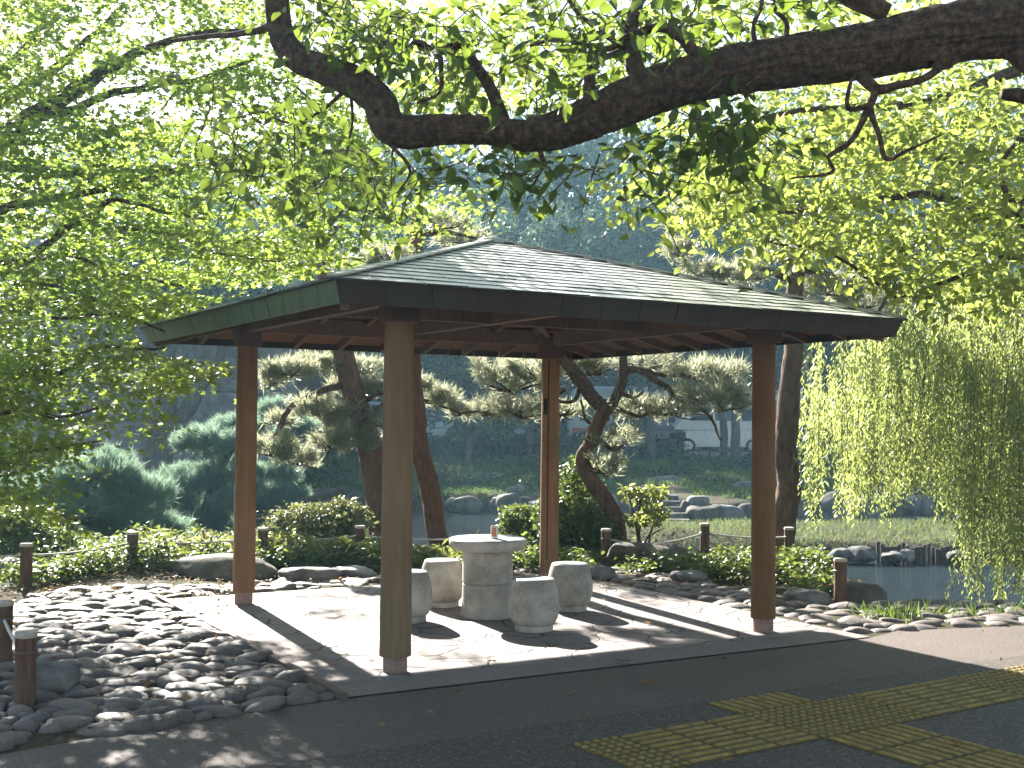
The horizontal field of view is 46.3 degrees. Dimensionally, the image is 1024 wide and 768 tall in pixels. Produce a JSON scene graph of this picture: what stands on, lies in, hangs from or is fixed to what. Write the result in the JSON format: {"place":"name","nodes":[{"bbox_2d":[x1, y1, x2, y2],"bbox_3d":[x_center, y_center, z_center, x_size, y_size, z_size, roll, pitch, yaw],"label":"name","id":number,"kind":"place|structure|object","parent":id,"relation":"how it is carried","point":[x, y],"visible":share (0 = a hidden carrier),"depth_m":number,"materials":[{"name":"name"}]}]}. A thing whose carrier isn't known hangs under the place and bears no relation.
{"place":"outdoors","nodes":[
{"label":"outdoors","id":0,"kind":"place"},
{"bbox_2d":[0,583,336,736],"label":"cobble paving","id":1,"kind":"structure","parent":0,"point":[186,632],"depth_m":7.77,"materials":[{"name":"stone"}]},
{"bbox_2d":[36,661,81,693],"bbox_3d":[-2.762,1.762,7.163,0.377,0.212,0.282,1,-2,0],"label":"rock","id":2,"kind":"object","parent":1,"relation":"on","point":[58,677],"visible":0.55,"depth_m":7.06,"materials":[{"name":"stone"}]},
{"bbox_2d":[426,403,524,444],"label":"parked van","id":3,"kind":"object","parent":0,"point":[439,429],"visible":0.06,"depth_m":48.13,"materials":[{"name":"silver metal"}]},
{"bbox_2d":[0,626,1023,767],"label":"asphalt path","id":4,"kind":"structure","parent":0,"point":[469,709],"depth_m":6.96,"materials":[{"name":"asphalt"}]},
{"bbox_2d":[249,655,1023,767],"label":"asphalt strip","id":5,"kind":"object","parent":4,"relation":"on","point":[540,746],"depth_m":6.16,"materials":[{"name":"asphalt"}]},
{"bbox_2d":[571,665,1023,767],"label":"tactile paving","id":6,"kind":"structure","parent":5,"relation":"on","point":[778,719],"depth_m":6.38,"materials":[{"name":"yellow tile"}]},
{"bbox_2d":[0,448,1023,754],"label":"ground","id":7,"kind":"structure","parent":0,"point":[56,738],"depth_m":20.96,"materials":[{"name":"soil"}]},
{"bbox_2d":[0,600,13,662],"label":"fence post","id":8,"kind":"object","parent":7,"relation":"on","point":[6,609],"visible":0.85,"depth_m":7.88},
{"bbox_2d":[13,630,37,707],"bbox_3d":[-2.766,1.671,6.795,0.128,0.525,0.127,1,-2,0],"label":"fence post","id":9,"kind":"object","parent":7,"relation":"on","point":[25,652],"visible":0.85,"depth_m":6.75,"materials":[{"name":"wood"}]},
{"bbox_2d":[19,543,32,587],"bbox_3d":[-4.688,1.800,11.540,0.128,0.525,0.127,-1,-2,31],"label":"fence post","id":10,"kind":"object","parent":7,"relation":"on","point":[26,558],"visible":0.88,"depth_m":11.49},
{"bbox_2d":[0,671,61,750],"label":"pebble verge","id":11,"kind":"structure","parent":7,"relation":"on","point":[27,721],"depth_m":6.32,"materials":[{"name":"stone"}]},
{"bbox_2d":[0,503,90,568],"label":"clipped shrub","id":12,"kind":"object","parent":7,"relation":"on","point":[22,531],"visible":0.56,"depth_m":12.87,"materials":[{"name":"green plant"}]},
{"bbox_2d":[0,437,199,542],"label":"cushion pine","id":13,"kind":"object","parent":7,"relation":"on","point":[113,504],"visible":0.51,"depth_m":16.08,"materials":[{"name":"green plant"}]},
{"bbox_2d":[1,138,224,216],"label":"broadleaf tree","id":14,"kind":"object","parent":7,"relation":"on","point":[69,188],"depth_m":57.73,"materials":[{"name":"green plant"}]},
{"bbox_2d":[0,119,235,214],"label":"broadleaf tree","id":15,"kind":"object","parent":7,"relation":"on","point":[61,148],"depth_m":68.64,"materials":[{"name":"green plant"}]},
{"bbox_2d":[126,531,138,571],"bbox_3d":[-4.068,1.845,12.814,0.128,0.525,0.127,2,-2,-43],"label":"fence post","id":16,"kind":"object","parent":7,"relation":"on","point":[132,538],"visible":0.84,"depth_m":12.77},
{"bbox_2d":[25,162,293,475],"bbox_3d":[-9.755,-1.731,34.140,8.013,9.292,5.248,1,-2,0],"label":"forked tree","id":17,"kind":"object","parent":7,"relation":"on","point":[185,412],"visible":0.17,"depth_m":32.85,"materials":[{"name":"green plant"}]},
{"bbox_2d":[0,218,319,476],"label":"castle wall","id":18,"kind":"structure","parent":7,"relation":"on","point":[211,405],"depth_m":36.79,"materials":[{"name":"stone"}]},
{"bbox_2d":[171,553,277,580],"bbox_3d":[-2.999,1.919,12.506,1.148,0.277,0.732,1,-2,0],"label":"rock","id":19,"kind":"object","parent":7,"relation":"on","point":[211,567],"visible":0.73,"depth_m":12.30,"materials":[{"name":"stone"}]},
{"bbox_2d":[149,393,328,535],"bbox_3d":[-4.597,1.495,20.106,3.055,2.805,2.265,1,-2,0],"label":"cloud pine","id":20,"kind":"object","parent":7,"relation":"on","point":[212,479],"visible":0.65,"depth_m":19.76,"materials":[{"name":"green plant"}]},
{"bbox_2d":[155,595,347,699],"bbox_3d":[-2.099,1.897,8.931,0.045,0.070,4.420,2,-2,-30],"label":"paving edging","id":21,"kind":"object","parent":7,"relation":"on","point":[340,694],"visible":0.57,"depth_m":8.05,"materials":[{"name":"stone"}]},
{"bbox_2d":[0,0,506,538],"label":"maple tree","id":22,"kind":"object","parent":7,"relation":"on","point":[120,174],"visible":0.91,"depth_m":9.39,"materials":[{"name":"green plant"}]},
{"bbox_2d":[124,518,477,568],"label":"bamboo grass","id":23,"kind":"structure","parent":7,"relation":"on","point":[348,551],"depth_m":13.32,"materials":[{"name":"green plant"}]},
{"bbox_2d":[256,487,345,522],"bbox_3d":[-3.414,1.948,19.230,1.526,0.576,0.167,1,-2,-24],"label":"leaning log","id":24,"kind":"object","parent":7,"relation":"on","point":[323,496],"visible":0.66,"depth_m":19.26,"materials":[{"name":"wood"}]},
{"bbox_2d":[218,118,404,238],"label":"broadleaf tree","id":25,"kind":"object","parent":7,"relation":"on","point":[350,171],"visible":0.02,"depth_m":67.25,"materials":[{"name":"green plant"}]},
{"bbox_2d":[256,494,379,544],"bbox_3d":[-2.397,1.810,14.562,1.376,0.927,1.092,0,-2,18],"label":"azalea bush","id":26,"kind":"object","parent":7,"relation":"on","point":[325,518],"visible":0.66,"depth_m":14.37,"materials":[{"name":"green plant"}]},
{"bbox_2d":[295,453,359,483],"bbox_3d":[-5.511,2.730,36.052,2.361,1.450,1.715,2,-2,-30],"label":"shrub","id":27,"kind":"object","parent":7,"relation":"on","point":[331,468],"visible":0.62,"depth_m":35.68,"materials":[{"name":"green plant"}]},
{"bbox_2d":[332,565,376,576],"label":"rock","id":28,"kind":"object","parent":7,"relation":"on","point":[352,570],"visible":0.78,"depth_m":12.43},
{"bbox_2d":[257,256,476,543],"bbox_3d":[-1.860,0.280,15.384,3.058,3.965,1.667,1,-2,0],"label":"pine tree","id":29,"kind":"object","parent":7,"relation":"on","point":[351,383],"visible":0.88,"depth_m":15.23,"materials":[{"name":"green plant"}]},
{"bbox_2d":[306,190,436,432],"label":"roadside tree","id":30,"kind":"object","parent":7,"relation":"on","point":[358,252],"visible":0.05,"depth_m":45.48,"materials":[{"name":"green plant"}]},
{"bbox_2d":[326,202,494,551],"bbox_3d":[-1.270,-0.051,15.045,2.280,4.518,1.023,1,-2,-15],"label":"pine tree","id":31,"kind":"object","parent":7,"relation":"on","point":[430,492],"visible":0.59,"depth_m":14.90,"materials":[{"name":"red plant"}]},
{"bbox_2d":[332,181,500,376],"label":"roadside tree","id":32,"kind":"object","parent":7,"relation":"on","point":[431,361],"visible":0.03,"depth_m":46.34,"materials":[{"name":"green plant"}]},
{"bbox_2d":[304,76,528,235],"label":"broadleaf tree","id":33,"kind":"object","parent":7,"relation":"on","point":[415,167],"visible":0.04,"depth_m":69.75,"materials":[{"name":"green plant"}]},
{"bbox_2d":[0,518,833,594],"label":"ground cover","id":34,"kind":"object","parent":7,"relation":"on","point":[725,562],"visible":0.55,"depth_m":12.79,"materials":[{"name":"green plant"}]},
{"bbox_2d":[461,350,751,540],"bbox_3d":[1.161,0.485,14.723,3.708,2.983,1.413,0,-2,9],"label":"pine tree","id":35,"kind":"object","parent":34,"relation":"on","point":[721,394],"visible":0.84,"depth_m":14.54,"materials":[{"name":"green plant"}]},
{"bbox_2d":[0,560,860,727],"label":"leaf litter","id":36,"kind":"object","parent":7,"relation":"on","point":[185,697],"visible":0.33,"depth_m":11.07,"materials":[{"name":"plant"}]},
{"bbox_2d":[337,352,566,435],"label":"tree","id":37,"kind":"object","parent":7,"relation":"on","point":[381,400],"visible":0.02,"depth_m":54.10,"materials":[{"name":"green plant"}]},
{"bbox_2d":[417,463,491,487],"bbox_3d":[-1.548,2.909,33.192,2.131,1.449,1.376,-1,-2,42],"label":"shrub","id":38,"kind":"object","parent":7,"relation":"on","point":[447,477],"visible":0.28,"depth_m":32.86,"materials":[{"name":"green plant"}]},
{"bbox_2d":[390,144,524,248],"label":"broadleaf tree","id":39,"kind":"object","parent":7,"relation":"on","point":[446,159],"visible":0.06,"depth_m":61.04,"materials":[{"name":"green plant"}]},
{"bbox_2d":[452,495,484,513],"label":"waterline stone","id":40,"kind":"object","parent":7,"relation":"on","point":[468,504],"visible":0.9,"depth_m":30.25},
{"bbox_2d":[424,356,541,466],"bbox_3d":[-1.264,0.933,39.967,5.444,4.370,2.902,1,-2,0],"label":"slender tree","id":41,"kind":"object","parent":7,"relation":"on","point":[466,383],"visible":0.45,"depth_m":39.78,"materials":[{"name":"green plant"}]},
{"bbox_2d":[429,431,540,458],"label":"hedge bush","id":42,"kind":"object","parent":7,"relation":"on","point":[479,442],"visible":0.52,"depth_m":44.05,"materials":[{"name":"green plant"}]},
{"bbox_2d":[393,174,589,438],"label":"roadside tree","id":43,"kind":"object","parent":7,"relation":"on","point":[502,226],"visible":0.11,"depth_m":45.49,"materials":[{"name":"green plant"}]},
{"bbox_2d":[495,492,519,513],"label":"waterline stone","id":44,"kind":"object","parent":7,"relation":"on","point":[508,499],"visible":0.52,"depth_m":30.19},
{"bbox_2d":[476,355,540,457],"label":"slender tree","id":45,"kind":"object","parent":7,"relation":"on","point":[529,438],"visible":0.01,"depth_m":43.62,"materials":[{"name":"green plant"}]},
{"bbox_2d":[14,454,1020,502],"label":"bank grass","id":46,"kind":"structure","parent":7,"relation":"on","point":[731,492],"depth_m":33.28,"materials":[{"name":"plant"}]},
{"bbox_2d":[495,502,539,549],"bbox_3d":[0.212,2.115,15.100,0.732,1.266,0.926,2,-2,-30],"label":"shrub","id":47,"kind":"object","parent":7,"relation":"on","point":[519,523],"visible":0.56,"depth_m":14.99,"materials":[{"name":"green plant"}]},
{"bbox_2d":[499,471,540,490],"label":"shrub","id":48,"kind":"object","parent":7,"relation":"on","point":[532,479],"visible":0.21,"depth_m":31.89,"materials":[{"name":"green plant"}]},
{"bbox_2d":[171,597,868,697],"bbox_3d":[-0.199,1.947,10.025,4.336,0.001,4.336,2,-2,-30],"label":"paving border","id":49,"kind":"object","parent":7,"relation":"on","point":[328,670],"visible":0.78,"depth_m":8.28,"materials":[{"name":"concrete"}]},
{"bbox_2d":[506,451,540,470],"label":"shrub","id":50,"kind":"object","parent":7,"relation":"on","point":[529,461],"visible":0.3,"depth_m":37.66,"materials":[{"name":"green plant"}]},
{"bbox_2d":[489,428,609,457],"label":"hedge bush","id":51,"kind":"object","parent":7,"relation":"on","point":[566,442],"visible":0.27,"depth_m":44.10,"materials":[{"name":"green plant"}]},
{"bbox_2d":[506,197,618,431],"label":"roadside tree","id":52,"kind":"object","parent":7,"relation":"on","point":[581,249],"visible":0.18,"depth_m":45.92,"materials":[{"name":"green plant"}]},
{"bbox_2d":[480,260,658,440],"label":"tree","id":53,"kind":"object","parent":7,"relation":"on","point":[608,381],"visible":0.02,"depth_m":55.30,"materials":[{"name":"green plant"}]},
{"bbox_2d":[525,455,625,551],"bbox_3d":[0.763,1.598,14.646,1.220,1.515,1.088,1,-2,0],"label":"leafy bush","id":54,"kind":"object","parent":7,"relation":"on","point":[579,515],"visible":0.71,"depth_m":14.43,"materials":[{"name":"green plant"}]},
{"bbox_2d":[445,97,716,385],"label":"broadleaf tree","id":55,"kind":"object","parent":7,"relation":"on","point":[590,151],"visible":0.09,"depth_m":58.15,"materials":[{"name":"green plant"}]},
{"bbox_2d":[140,0,1023,269],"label":"broadleaf tree","id":56,"kind":"object","parent":7,"relation":"on","point":[937,38],"visible":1,"depth_m":5.05,"materials":[{"name":"green plant"}]},
{"bbox_2d":[145,566,1023,632],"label":"cobble border","id":57,"kind":"object","parent":7,"relation":"on","point":[811,612],"visible":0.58,"depth_m":10.83,"materials":[{"name":"stone"}]},
{"bbox_2d":[278,567,342,580],"bbox_3d":[-2.082,1.972,12.351,0.661,0.192,0.444,1,-2,0],"label":"rock","id":58,"kind":"object","parent":57,"relation":"on","point":[306,573],"visible":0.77,"depth_m":12.17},
{"bbox_2d":[669,570,707,582],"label":"rock","id":59,"kind":"object","parent":57,"relation":"on","point":[689,576],"visible":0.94,"depth_m":12.25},
{"bbox_2d":[589,565,615,579],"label":"rock","id":60,"kind":"object","parent":7,"relation":"on","point":[603,572],"visible":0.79,"depth_m":12.47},
{"bbox_2d":[590,449,647,461],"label":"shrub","id":61,"kind":"object","parent":7,"relation":"on","point":[632,458],"visible":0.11,"depth_m":41.80,"materials":[{"name":"green plant"}]},
{"bbox_2d":[560,426,697,459],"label":"hedge bush","id":62,"kind":"object","parent":7,"relation":"on","point":[661,445],"visible":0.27,"depth_m":44.34,"materials":[{"name":"green plant"}]},
{"bbox_2d":[534,185,731,436],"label":"roadside tree","id":63,"kind":"object","parent":7,"relation":"on","point":[618,244],"visible":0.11,"depth_m":45.79,"materials":[{"name":"green plant"}]},
{"bbox_2d":[592,199,697,375],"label":"broadleaf tree","id":64,"kind":"object","parent":7,"relation":"on","point":[634,255],"visible":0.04,"depth_m":56.38,"materials":[{"name":"green plant"}]},
{"bbox_2d":[604,542,687,572],"bbox_3d":[1.566,1.966,13.508,0.848,0.351,0.679,2,-2,-33],"label":"rock","id":65,"kind":"object","parent":7,"relation":"on","point":[620,550],"visible":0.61,"depth_m":13.36,"materials":[{"name":"stone"}]},
{"bbox_2d":[616,483,676,542],"bbox_3d":[1.599,1.706,14.350,0.741,1.065,0.557,1,-2,0],"label":"sapling","id":66,"kind":"object","parent":7,"relation":"on","point":[639,495],"visible":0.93,"depth_m":14.31,"materials":[{"name":"green plant"}]},
{"bbox_2d":[614,352,686,459],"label":"slender tree","id":67,"kind":"object","parent":7,"relation":"on","point":[651,442],"visible":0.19,"depth_m":43.35,"materials":[{"name":"green plant"}]},
{"bbox_2d":[291,0,1023,363],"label":"broadleaf tree","id":68,"kind":"object","parent":7,"relation":"on","point":[957,156],"visible":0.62,"depth_m":8.44,"materials":[{"name":"green plant"}]},
{"bbox_2d":[649,494,689,521],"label":"stone steps","id":69,"kind":"structure","parent":7,"relation":"on","point":[676,510],"depth_m":28.45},
{"bbox_2d":[639,460,714,475],"bbox_3d":[5.083,2.858,36.926,2.970,1.080,2.163,1,-2,0],"label":"shrub","id":70,"kind":"object","parent":7,"relation":"on","point":[674,469],"visible":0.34,"depth_m":36.51,"materials":[{"name":"green plant"}]},
{"bbox_2d":[685,504,722,521],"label":"waterline stone","id":71,"kind":"object","parent":7,"relation":"on","point":[705,512],"visible":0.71,"depth_m":28.03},
{"bbox_2d":[699,523,709,556],"bbox_3d":[2.353,1.963,14.614,0.128,0.525,0.127,0,-2,19],"label":"fence post","id":72,"kind":"object","parent":7,"relation":"on","point":[705,532],"visible":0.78,"depth_m":14.57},
{"bbox_2d":[635,189,792,447],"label":"broadleaf tree","id":73,"kind":"object","parent":7,"relation":"on","point":[782,289],"visible":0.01,"depth_m":57.05,"materials":[{"name":"green plant"}]},
{"bbox_2d":[695,469,748,485],"bbox_3d":[5.834,2.972,33.400,2.223,1.148,1.966,1,-2,0],"label":"shrub","id":74,"kind":"object","parent":7,"relation":"on","point":[720,477],"visible":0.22,"depth_m":33.13,"materials":[{"name":"green plant"}]},
{"bbox_2d":[643,215,806,457],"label":"roadside tree","id":75,"kind":"object","parent":7,"relation":"on","point":[722,417],"visible":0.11,"depth_m":45.73,"materials":[{"name":"green plant"}]},
{"bbox_2d":[683,346,778,459],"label":"slender tree","id":76,"kind":"object","parent":7,"relation":"on","point":[735,448],"visible":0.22,"depth_m":43.34,"materials":[{"name":"green plant"}]},
{"bbox_2d":[719,504,744,520],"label":"waterline stone","id":77,"kind":"object","parent":7,"relation":"on","point":[730,511],"visible":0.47,"depth_m":28.16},
{"bbox_2d":[652,189,909,554],"bbox_3d":[3.426,-0.177,15.067,3.396,4.824,1.256,1,-2,0],"label":"pine tree","id":78,"kind":"object","parent":7,"relation":"on","point":[788,498],"visible":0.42,"depth_m":14.70,"materials":[{"name":"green plant"}]},
{"bbox_2d":[698,89,903,216],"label":"broadleaf tree","id":79,"kind":"object","parent":7,"relation":"on","point":[786,99],"visible":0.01,"depth_m":70.16,"materials":[{"name":"green plant"}]},
{"bbox_2d":[782,587,830,604],"bbox_3d":[2.718,1.979,11.049,0.426,0.178,0.309,-1,-2,33],"label":"rock","id":80,"kind":"object","parent":7,"relation":"on","point":[819,597],"visible":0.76,"depth_m":10.97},
{"bbox_2d":[711,156,902,434],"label":"roadside tree","id":81,"kind":"object","parent":7,"relation":"on","point":[828,353],"visible":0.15,"depth_m":45.21,"materials":[{"name":"green plant"}]},
{"bbox_2d":[780,557,833,595],"bbox_3d":[3.231,2.084,12.848,0.821,0.438,1.292,1,-2,-23],"label":"shrub","id":82,"kind":"object","parent":7,"relation":"on","point":[828,574],"visible":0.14,"depth_m":12.32,"materials":[{"name":"green plant"}]},
{"bbox_2d":[626,515,1008,562],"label":"island grass","id":83,"kind":"structure","parent":7,"relation":"on","point":[850,534],"depth_m":22.86,"materials":[{"name":"plant"}]},
{"bbox_2d":[820,491,849,519],"bbox_3d":[7.938,3.134,29.557,0.812,0.960,0.604,1,-2,0],"label":"rock","id":84,"kind":"object","parent":7,"relation":"on","point":[827,504],"visible":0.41,"depth_m":29.35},
{"bbox_2d":[833,557,847,602],"bbox_3d":[3.002,1.856,10.942,0.127,0.525,0.128,2,-2,-40],"label":"fence post","id":85,"kind":"object","parent":7,"relation":"on","point":[840,570],"visible":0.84,"depth_m":10.89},
{"bbox_2d":[831,581,886,604],"bbox_3d":[3.266,2.009,11.259,0.511,0.325,0.423,0,-2,16],"label":"rock","id":86,"kind":"object","parent":7,"relation":"on","point":[858,592],"visible":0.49,"depth_m":11.11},
{"bbox_2d":[771,111,997,356],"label":"broadleaf tree","id":87,"kind":"object","parent":7,"relation":"on","point":[920,163],"visible":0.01,"depth_m":68.37,"materials":[{"name":"green plant"}]},
{"bbox_2d":[781,212,1007,380],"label":"roadside tree","id":88,"kind":"object","parent":7,"relation":"on","point":[914,223],"visible":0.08,"depth_m":45.42,"materials":[{"name":"green plant"}]},
{"bbox_2d":[792,207,1023,603],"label":"weeping willow","id":89,"kind":"object","parent":7,"relation":"on","point":[975,397],"visible":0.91,"depth_m":13.28,"materials":[{"name":"green plant"}]},
{"bbox_2d":[904,494,934,514],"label":"waterline stone","id":90,"kind":"object","parent":7,"relation":"on","point":[921,506],"visible":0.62,"depth_m":31.28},
{"bbox_2d":[826,597,1023,623],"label":"tuft grass","id":91,"kind":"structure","parent":7,"relation":"on","point":[889,612],"depth_m":10.35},
{"bbox_2d":[855,80,1023,281],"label":"broadleaf tree","id":92,"kind":"object","parent":7,"relation":"on","point":[971,107],"visible":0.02,"depth_m":68.93,"materials":[{"name":"green plant"}]},
{"bbox_2d":[883,164,1023,373],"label":"broadleaf tree","id":93,"kind":"object","parent":7,"relation":"on","point":[975,264],"visible":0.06,"depth_m":55.99,"materials":[{"name":"green plant"}]},
{"bbox_2d":[0,0,1023,421],"label":"sky","id":94,"kind":"structure","parent":0,"point":[134,31],"materials":[{"name":"white"}]},
{"bbox_2d":[200,574,834,680],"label":"stone paving","id":95,"kind":"structure","parent":0,"point":[349,636],"depth_m":9.45,"materials":[{"name":"stone"}]},
{"bbox_2d":[412,569,432,623],"bbox_3d":[-0.847,1.726,9.751,0.400,0.407,0.400,-1,-2,41],"label":"stone stool","id":96,"kind":"object","parent":95,"relation":"on","point":[422,598],"visible":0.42,"depth_m":9.62,"materials":[{"name":"stone"}]},
{"bbox_2d":[422,558,462,607],"bbox_3d":[-0.617,1.754,10.571,0.400,0.407,0.400,2,-2,-42],"label":"stone stool","id":97,"kind":"object","parent":95,"relation":"on","point":[445,575],"visible":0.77,"depth_m":10.41,"materials":[{"name":"stone"}]},
{"bbox_2d":[449,534,526,620],"bbox_3d":[-0.206,1.616,10.035,0.656,0.657,0.656,1,-2,0],"label":"stone table","id":98,"kind":"object","parent":95,"relation":"on","point":[487,570],"visible":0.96,"depth_m":9.84,"materials":[{"name":"stone"}]},
{"bbox_2d":[138,237,907,673],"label":"garden pavilion","id":99,"kind":"structure","parent":95,"relation":"on","point":[506,299],"depth_m":9.32,"materials":[{"name":"wood"}]},
{"bbox_2d":[509,576,559,632],"bbox_3d":[0.173,1.725,9.391,0.400,0.407,0.400,1,-2,0],"label":"stone stool","id":100,"kind":"object","parent":95,"relation":"on","point":[534,605],"visible":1,"depth_m":9.24,"materials":[{"name":"stone"}]},
{"bbox_2d":[548,561,592,611],"bbox_3d":[0.503,1.760,10.411,0.400,0.407,0.400,0,-2,27],"label":"stone stool","id":101,"kind":"object","parent":95,"relation":"on","point":[573,580],"visible":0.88,"depth_m":10.26,"materials":[{"name":"stone"}]},
{"bbox_2d":[77,501,1023,604],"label":"pond water","id":102,"kind":"structure","parent":0,"point":[897,582],"depth_m":18.94,"materials":[{"name":"black liquid"}]},
{"bbox_2d":[847,546,876,562],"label":"rock","id":103,"kind":"object","parent":102,"relation":"on","point":[862,554],"visible":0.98,"depth_m":20.10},
{"bbox_2d":[848,496,882,519],"bbox_3d":[8.773,3.231,29.679,0.784,0.908,0.665,1,-2,-18],"label":"rock","id":104,"kind":"object","parent":102,"relation":"in","point":[874,515],"visible":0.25,"depth_m":29.39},
{"bbox_2d":[876,541,951,563],"bbox_3d":[6.838,2.967,20.370,1.286,0.560,0.130,1,-2,0],"label":"log edging","id":105,"kind":"object","parent":102,"relation":"in","point":[926,554],"visible":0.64,"depth_m":20.34,"materials":[{"name":"grey wood"}]},
{"label":"road","id":106,"kind":"structure","parent":0,"visible":0},
{"bbox_2d":[575,417,685,448],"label":"parked car","id":107,"kind":"object","parent":106,"relation":"on","point":[663,429],"visible":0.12,"depth_m":47.76,"materials":[{"name":"grey paint"}]},
{"bbox_2d":[566,386,812,436],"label":"city bus","id":108,"kind":"object","parent":106,"relation":"on","point":[578,423],"visible":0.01,"depth_m":51.06,"materials":[{"name":"silver metal"}]},
{"bbox_2d":[668,405,751,449],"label":"parked van","id":109,"kind":"object","parent":106,"relation":"on","point":[699,431],"visible":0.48,"depth_m":47.76,"materials":[{"name":"white paint"}]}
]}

